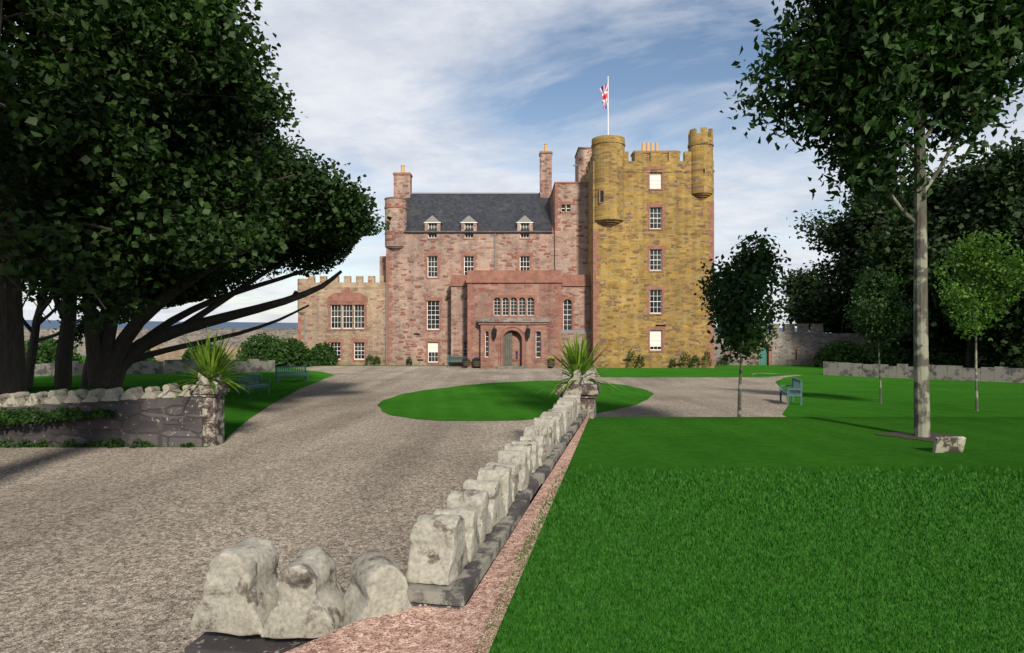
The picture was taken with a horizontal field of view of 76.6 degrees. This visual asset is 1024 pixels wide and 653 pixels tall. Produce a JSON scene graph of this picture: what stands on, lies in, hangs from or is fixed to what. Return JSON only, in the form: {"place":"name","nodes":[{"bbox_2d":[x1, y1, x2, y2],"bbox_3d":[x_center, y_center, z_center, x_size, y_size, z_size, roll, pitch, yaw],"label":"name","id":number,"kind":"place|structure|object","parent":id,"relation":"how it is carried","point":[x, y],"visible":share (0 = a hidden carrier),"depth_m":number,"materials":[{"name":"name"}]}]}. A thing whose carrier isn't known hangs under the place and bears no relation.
{"place":"outdoors","nodes":[
{"label":"outdoors","id":0,"kind":"place"},
{"bbox_2d":[0,366,333,439],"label":"lawn","id":1,"kind":"structure","parent":0,"point":[242,408],"depth_m":34.68,"materials":[{"name":"green plant"}]},
{"bbox_2d":[0,0,391,393],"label":"sycamores","id":2,"kind":"object","parent":1,"relation":"on","point":[40,132],"depth_m":13.40,"materials":[{"name":"green plant"}]},
{"bbox_2d":[24,320,830,332],"bbox_3d":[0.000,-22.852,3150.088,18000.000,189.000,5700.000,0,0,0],"label":"sea","id":3,"kind":"structure","parent":0,"point":[56,324],"depth_m":4689.09,"materials":[{"name":"blue"}]},
{"bbox_2d":[1,0,1023,327],"label":"sky","id":4,"kind":"structure","parent":0,"point":[467,96],"materials":[{"name":"blue"}]},
{"bbox_2d":[3,356,1023,447],"bbox_3d":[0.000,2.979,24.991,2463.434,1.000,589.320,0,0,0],"label":"ground","id":5,"kind":"structure","parent":0,"point":[837,396],"depth_m":30.19,"materials":[{"name":"green plant"}]},
{"bbox_2d":[24,328,297,355],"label":"garden wall","id":6,"kind":"structure","parent":5,"relation":"on","point":[285,333],"depth_m":80.00,"materials":[{"name":"grey stone"}]},
{"bbox_2d":[150,333,297,363],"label":"stone wall","id":7,"kind":"structure","parent":5,"relation":"on","point":[175,355],"depth_m":60.49,"materials":[{"name":"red stone"}]},
{"bbox_2d":[0,382,600,652],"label":"walls","id":8,"kind":"structure","parent":5,"relation":"on","point":[196,418],"depth_m":13.49,"materials":[{"name":"grey stone"}]},
{"bbox_2d":[0,406,194,447],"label":"ivy","id":9,"kind":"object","parent":8,"relation":"attached to","point":[13,416],"depth_m":13.34,"materials":[{"name":"green plant"}]},
{"bbox_2d":[156,328,261,400],"bbox_3d":[-6.317,0.753,13.723,2.306,1.582,1.975,0,0,0],"label":"cordyline","id":10,"kind":"object","parent":8,"relation":"on","point":[210,366],"visible":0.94,"depth_m":13.58,"materials":[{"name":"green plant"}]},
{"bbox_2d":[0,369,595,638],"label":"coping stones","id":11,"kind":"object","parent":8,"relation":"on","point":[248,590],"depth_m":3.80,"materials":[{"name":"stone"}]},
{"bbox_2d":[535,333,625,398],"bbox_3d":[1.253,0.691,11.998,1.751,1.284,1.820,0,0,43],"label":"cordyline","id":12,"kind":"object","parent":8,"relation":"on","point":[576,358],"visible":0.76,"depth_m":11.88,"materials":[{"name":"green plant"}]},
{"bbox_2d":[0,365,787,652],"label":"gravel drive","id":13,"kind":"structure","parent":5,"relation":"on","point":[110,550],"depth_m":9.38,"materials":[{"name":"grey gravel"}]},
{"bbox_2d":[462,360,563,365],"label":"barrels","id":14,"kind":"object","parent":13,"relation":"on","point":[478,363],"visible":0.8,"depth_m":55.29,"materials":[{"name":"brown wood"}]},
{"bbox_2d":[462,357,562,360],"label":"barrel plants","id":15,"kind":"object","parent":14,"relation":"on","point":[477,359],"visible":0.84,"depth_m":55.44,"materials":[{"name":"green plant"}]},
{"bbox_2d":[24,332,968,367],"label":"shrubbery","id":16,"kind":"object","parent":5,"relation":"on","point":[283,352],"visible":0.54,"depth_m":56.23,"materials":[{"name":"green plant"}]},
{"bbox_2d":[298,77,714,368],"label":"castle","id":17,"kind":"structure","parent":5,"relation":"on","point":[611,247],"depth_m":56.28,"materials":[{"name":"pink stone"}]},
{"bbox_2d":[600,83,607,108],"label":"flag","id":18,"kind":"object","parent":17,"relation":"attached to","point":[603,89],"visible":1,"depth_m":56.69,"materials":[{"name":"multicoloured fabric"}]},
{"bbox_2d":[309,348,729,366],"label":"wall shrubs","id":19,"kind":"object","parent":5,"relation":"on","point":[374,360],"depth_m":55.75,"materials":[{"name":"green plant"}]},
{"bbox_2d":[237,355,802,404],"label":"benches","id":20,"kind":"object","parent":5,"relation":"on","point":[796,385],"visible":0.87,"depth_m":28.25,"materials":[{"name":"paint"}]},
{"bbox_2d":[34,359,1023,382],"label":"low stone walls","id":21,"kind":"structure","parent":5,"relation":"on","point":[961,373],"depth_m":43.45,"materials":[{"name":"grey stone"}]},
{"bbox_2d":[694,227,794,416],"bbox_3d":[5.168,0.229,14.233,2.193,4.674,2.456,0,0,0],"label":"young tree","id":22,"kind":"object","parent":5,"relation":"on","point":[752,269],"depth_m":13.96,"materials":[{"name":"green plant"}]},
{"bbox_2d":[714,324,994,364],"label":"garden wall","id":23,"kind":"structure","parent":5,"relation":"on","point":[802,345],"depth_m":59.99,"materials":[{"name":"grey stone"}]},
{"bbox_2d":[838,264,912,402],"bbox_3d":[13.400,0.308,24.013,2.686,5.167,2.372,0,0,0],"label":"young tree","id":24,"kind":"object","parent":5,"relation":"on","point":[873,312],"depth_m":23.73,"materials":[{"name":"green plant"}]},
{"bbox_2d":[775,131,1023,371],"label":"trees","id":25,"kind":"object","parent":5,"relation":"on","point":[979,195],"depth_m":50.28,"materials":[{"name":"green plant"}]},
{"bbox_2d":[930,228,1023,410],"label":"young tree","id":26,"kind":"object","parent":5,"relation":"on","point":[977,259],"depth_m":20.90,"materials":[{"name":"green plant"}]},
{"bbox_2d":[377,380,653,420],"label":"round lawn","id":27,"kind":"structure","parent":0,"point":[507,401],"depth_m":24.72,"materials":[{"name":"green plant"}]},
{"bbox_2d":[470,417,1023,652],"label":"lawn","id":28,"kind":"structure","parent":0,"point":[813,444],"depth_m":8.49,"materials":[{"name":"green plant"}]},
{"bbox_2d":[284,416,589,652],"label":"gravel strip","id":29,"kind":"object","parent":28,"relation":"on","point":[421,629],"visible":0.97,"depth_m":3.50,"materials":[{"name":"pink gravel"}]},
{"bbox_2d":[719,0,1023,436],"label":"ash tree","id":30,"kind":"object","parent":28,"relation":"on","point":[843,38],"depth_m":9.37,"materials":[{"name":"green plant"}]},
{"bbox_2d":[874,432,956,441],"bbox_3d":[6.102,1.624,9.662,0.958,0.001,0.991,0,0,-34],"label":"soil ring","id":31,"kind":"object","parent":28,"relation":"on","point":[912,436],"visible":0.59,"depth_m":9.66,"materials":[{"name":"brown soil"}]},
{"bbox_2d":[932,436,965,452],"bbox_3d":[5.627,1.527,8.348,0.408,0.221,0.113,0,0,-7],"label":"memorial stone","id":32,"kind":"object","parent":28,"relation":"on","point":[948,444],"visible":0.96,"depth_m":8.32,"materials":[{"name":"grey stone"}]},
{"bbox_2d":[753,373,799,376],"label":"gravel path","id":33,"kind":"structure","parent":0,"point":[781,376],"depth_m":44.19,"materials":[{"name":"grey gravel"}]}
]}

